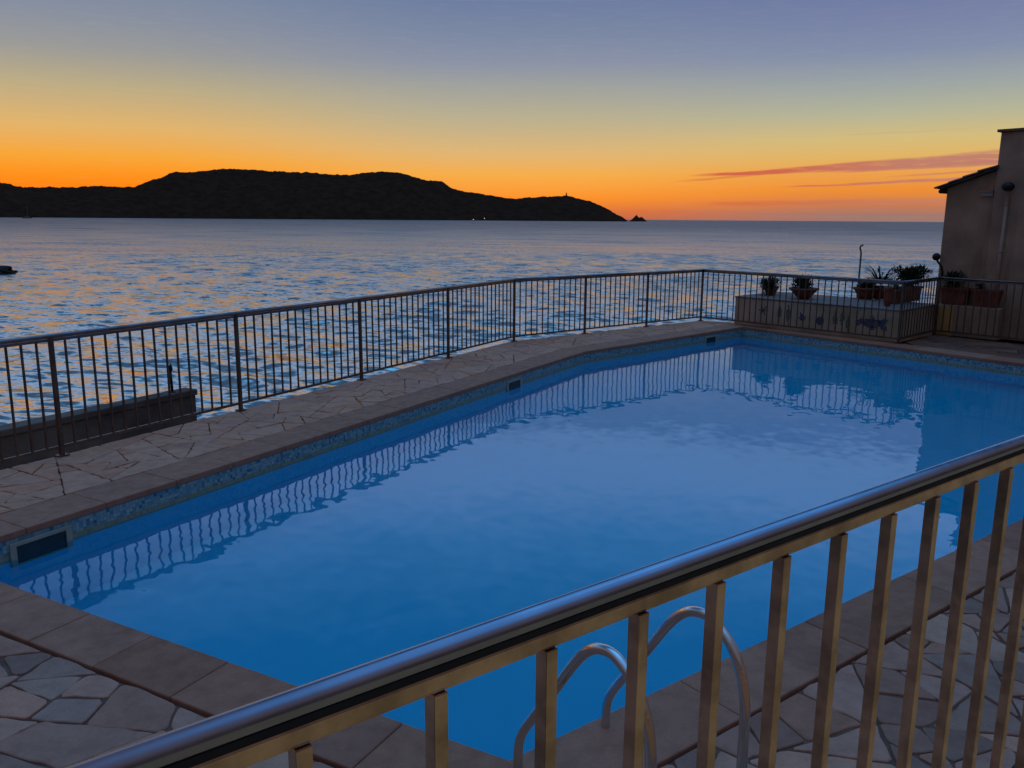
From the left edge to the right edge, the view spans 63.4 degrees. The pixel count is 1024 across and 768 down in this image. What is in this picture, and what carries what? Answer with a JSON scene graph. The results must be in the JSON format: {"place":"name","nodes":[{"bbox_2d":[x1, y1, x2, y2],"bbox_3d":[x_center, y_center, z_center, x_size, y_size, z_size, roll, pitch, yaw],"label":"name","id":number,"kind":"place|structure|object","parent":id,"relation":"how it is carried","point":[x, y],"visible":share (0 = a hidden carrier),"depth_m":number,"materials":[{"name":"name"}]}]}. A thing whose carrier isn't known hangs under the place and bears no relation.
{"place":"outdoors","nodes":[
{"label":"outdoors","id":0,"kind":"place"},
{"bbox_2d":[0,169,626,221],"bbox_3d":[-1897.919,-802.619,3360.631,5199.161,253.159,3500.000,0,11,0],"label":"hills","id":1,"kind":"structure","parent":0,"point":[239,194],"depth_m":3365.90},
{"bbox_2d":[0,217,943,424],"bbox_3d":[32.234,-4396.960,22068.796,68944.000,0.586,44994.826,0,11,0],"label":"sea","id":2,"kind":"structure","parent":0,"point":[73,274],"depth_m":111.03,"materials":[{"name":"blue liquid"}]},
{"bbox_2d":[0,265,17,274],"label":"sea rock","id":3,"kind":"object","parent":2,"relation":"in","point":[4,269],"visible":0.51,"depth_m":114.34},
{"bbox_2d":[0,387,197,469],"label":"jetty wall","id":4,"kind":"structure","parent":2,"relation":"in","point":[7,438],"depth_m":14.55,"materials":[{"name":"concrete"}]},
{"bbox_2d":[169,364,175,392],"bbox_3d":[-6.596,-0.118,16.035,0.140,0.561,0.140,0,11,0],"label":"mooring post","id":5,"kind":"object","parent":4,"relation":"on","point":[171,379],"visible":0.81,"depth_m":16.02,"materials":[{"name":"metal"}]},
{"bbox_2d":[630,215,646,221],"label":"islet","id":6,"kind":"object","parent":2,"relation":"in","point":[636,218],"visible":0.87,"depth_m":3655.19,"materials":[{"name":"black stone"}]},
{"bbox_2d":[856,244,863,297],"bbox_3d":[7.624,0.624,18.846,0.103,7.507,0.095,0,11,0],"label":"bent pole","id":7,"kind":"object","parent":2,"relation":"in","point":[859,264],"visible":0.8,"depth_m":18.18,"materials":[{"name":"metal"}]},
{"bbox_2d":[0,0,1023,221],"label":"sky","id":8,"kind":"structure","parent":0,"point":[740,110],"materials":[{"name":"orange"}]},
{"bbox_2d":[884,285,893,305],"bbox_3d":[7.043,-1.660,15.492,0.166,0.408,0.188,10,15,40],"label":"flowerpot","id":9,"kind":"object","parent":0,"point":[889,294],"visible":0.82,"depth_m":15.44,"materials":[{"name":"brown ceramic"}]},
{"bbox_2d":[885,334,1023,344],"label":"deck","id":10,"kind":"structure","parent":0,"point":[1008,341],"depth_m":15.74,"materials":[{"name":"stone"}]},
{"bbox_2d":[0,321,1023,767],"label":"deck paving","id":11,"kind":"structure","parent":10,"relation":"on","point":[58,713],"depth_m":3.98,"materials":[{"name":"stone"}]},
{"bbox_2d":[0,278,516,462],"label":"railing","id":12,"kind":"object","parent":11,"relation":"on","point":[50,339],"visible":1,"depth_m":9.24,"materials":[{"name":"metal"}]},
{"bbox_2d":[515,269,703,336],"bbox_3d":[2.096,-1.617,16.352,5.277,1.140,0.080,-9,14,-38],"label":"railing","id":13,"kind":"object","parent":11,"relation":"on","point":[595,276],"visible":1,"depth_m":16.19,"materials":[{"name":"metal"}]},
{"bbox_2d":[701,269,904,343],"bbox_3d":[5.543,-1.590,16.343,0.080,1.140,4.344,-9,15,-40],"label":"railing","id":14,"kind":"object","parent":11,"relation":"on","point":[825,278],"visible":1,"depth_m":16.07,"materials":[{"name":"metal"}]},
{"bbox_2d":[734,292,935,341],"bbox_3d":[6.458,-1.408,16.769,1.763,0.590,3.578,-9,15,-40],"label":"planter","id":15,"kind":"object","parent":11,"relation":"on","point":[881,319],"visible":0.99,"depth_m":16.00,"materials":[{"name":"beige stone"}]},
{"bbox_2d":[759,276,782,294],"bbox_3d":[5.531,-2.114,17.667,0.755,0.452,0.515,-7,14,-34],"label":"potted plant","id":16,"kind":"object","parent":15,"relation":"on","point":[771,286],"visible":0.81,"depth_m":17.57,"materials":[{"name":"green plant"}]},
{"bbox_2d":[789,274,819,298],"bbox_3d":[5.941,-2.017,16.850,0.601,0.560,0.603,0,11,0],"label":"potted plant","id":17,"kind":"object","parent":15,"relation":"on","point":[802,289],"visible":0.75,"depth_m":16.75,"materials":[{"name":"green plant"}]},
{"bbox_2d":[853,277,878,298],"bbox_3d":[7.244,-1.963,16.930,0.527,0.442,0.551,6,13,25],"label":"potted plant","id":18,"kind":"object","parent":15,"relation":"on","point":[863,290],"visible":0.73,"depth_m":16.82,"materials":[{"name":"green plant"}]},
{"bbox_2d":[857,264,908,298],"bbox_3d":[7.531,-2.083,16.896,1.200,0.695,1.082,-7,13,-31],"label":"potted plant","id":19,"kind":"object","parent":15,"relation":"on","point":[885,277],"visible":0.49,"depth_m":16.86,"materials":[{"name":"green plant"}]},
{"bbox_2d":[882,277,907,303],"bbox_3d":[7.415,-1.828,16.092,0.639,0.508,0.480,-10,16,-43],"label":"potted plant","id":20,"kind":"object","parent":15,"relation":"on","point":[898,295],"visible":0.52,"depth_m":15.95,"materials":[{"name":"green plant"}]},
{"bbox_2d":[891,263,933,301],"bbox_3d":[7.953,-2.030,16.429,0.826,0.779,0.804,-1,11,-6],"label":"potted plant","id":21,"kind":"object","parent":15,"relation":"on","point":[913,272],"visible":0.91,"depth_m":16.34,"materials":[{"name":"green plant"}]},
{"bbox_2d":[900,277,940,338],"bbox_3d":[7.588,-1.385,15.393,1.804,1.140,0.080,-10,16,-43],"label":"railing","id":22,"kind":"object","parent":11,"relation":"on","point":[923,281],"visible":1,"depth_m":15.42,"materials":[{"name":"metal"}]},
{"bbox_2d":[935,277,1023,339],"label":"railing","id":23,"kind":"object","parent":11,"relation":"on","point":[983,281],"visible":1,"depth_m":15.33,"materials":[{"name":"metal"}]},
{"bbox_2d":[0,323,1023,767],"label":"pool coping","id":24,"kind":"object","parent":10,"relation":"on","point":[192,679],"visible":0.88,"depth_m":4.27,"materials":[{"name":"stone"}]},
{"bbox_2d":[513,606,750,767],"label":"pool ladder","id":25,"kind":"object","parent":24,"relation":"on","point":[612,654],"visible":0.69,"depth_m":2.95,"materials":[{"name":"metal"}]},
{"bbox_2d":[0,329,1023,563],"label":"pool basin","id":26,"kind":"object","parent":10,"relation":"in","point":[102,519],"visible":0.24,"depth_m":9.27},
{"bbox_2d":[9,525,72,560],"bbox_3d":[-3.362,1.214,5.937,0.018,0.286,0.450,7,13,29],"label":"pool skimmer","id":27,"kind":"object","parent":26,"relation":"attached to","point":[22,548],"visible":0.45,"depth_m":5.91,"materials":[{"name":"plastic"}]},
{"bbox_2d":[0,336,1023,759],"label":"pool water","id":28,"kind":"structure","parent":26,"relation":"in","point":[400,538],"depth_m":6.63,"materials":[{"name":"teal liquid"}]},
{"bbox_2d":[506,377,521,389],"bbox_3d":[0.031,0.075,11.770,0.018,0.286,0.420,7,13,29],"label":"pool skimmer","id":29,"kind":"object","parent":26,"relation":"attached to","point":[513,383],"visible":0.5,"depth_m":11.74,"materials":[{"name":"plastic"}]},
{"bbox_2d":[704,335,716,342],"bbox_3d":[3.918,-0.809,16.337,0.420,0.286,0.018,-10,15,-43],"label":"pool skimmer","id":30,"kind":"object","parent":26,"relation":"attached to","point":[710,338],"visible":0.48,"depth_m":16.32,"materials":[{"name":"plastic"}]},
{"bbox_2d":[936,303,1005,340],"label":"ledge wall","id":31,"kind":"structure","parent":10,"relation":"on","point":[983,319],"depth_m":15.63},
{"bbox_2d":[940,269,972,305],"bbox_3d":[8.549,-1.884,15.959,0.522,0.694,0.540,-9,15,-39],"label":"trough plant","id":32,"kind":"object","parent":31,"relation":"on","point":[956,274],"visible":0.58,"depth_m":15.89,"materials":[{"name":"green plant"}]},
{"bbox_2d":[971,283,1003,307],"bbox_3d":[8.914,-1.694,15.530,0.285,0.495,0.490,-9,15,-39],"label":"plant pot","id":33,"kind":"object","parent":31,"relation":"on","point":[986,294],"visible":0.88,"depth_m":15.46,"materials":[{"name":"brown ceramic"}]},
{"bbox_2d":[934,128,1023,341],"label":"house","id":34,"kind":"structure","parent":10,"relation":"on","point":[983,233],"depth_m":15.41,"materials":[{"name":"paint"}]},
{"bbox_2d":[932,253,942,276],"bbox_3d":[8.323,-2.321,16.197,0.225,0.478,0.150,8,13,32],"label":"wall lamp","id":35,"kind":"object","parent":34,"relation":"attached to","point":[936,256],"visible":0.99,"depth_m":16.15,"materials":[{"name":"metal"}]},
{"bbox_2d":[1001,182,1014,190],"bbox_3d":[8.997,-3.579,15.017,0.230,0.160,0.220,-9,15,-40],"label":"wall lamp","id":36,"kind":"object","parent":34,"relation":"attached to","point":[1008,186],"visible":1,"depth_m":14.95,"materials":[{"name":"metal"}]},
{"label":"terrace","id":37,"kind":"structure","parent":0,"visible":0},
{"bbox_2d":[64,435,1023,767],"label":"handrail fence","id":38,"kind":"object","parent":37,"relation":"on","point":[294,723],"visible":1,"depth_m":1.12,"materials":[{"name":"silver metal"}]}
]}

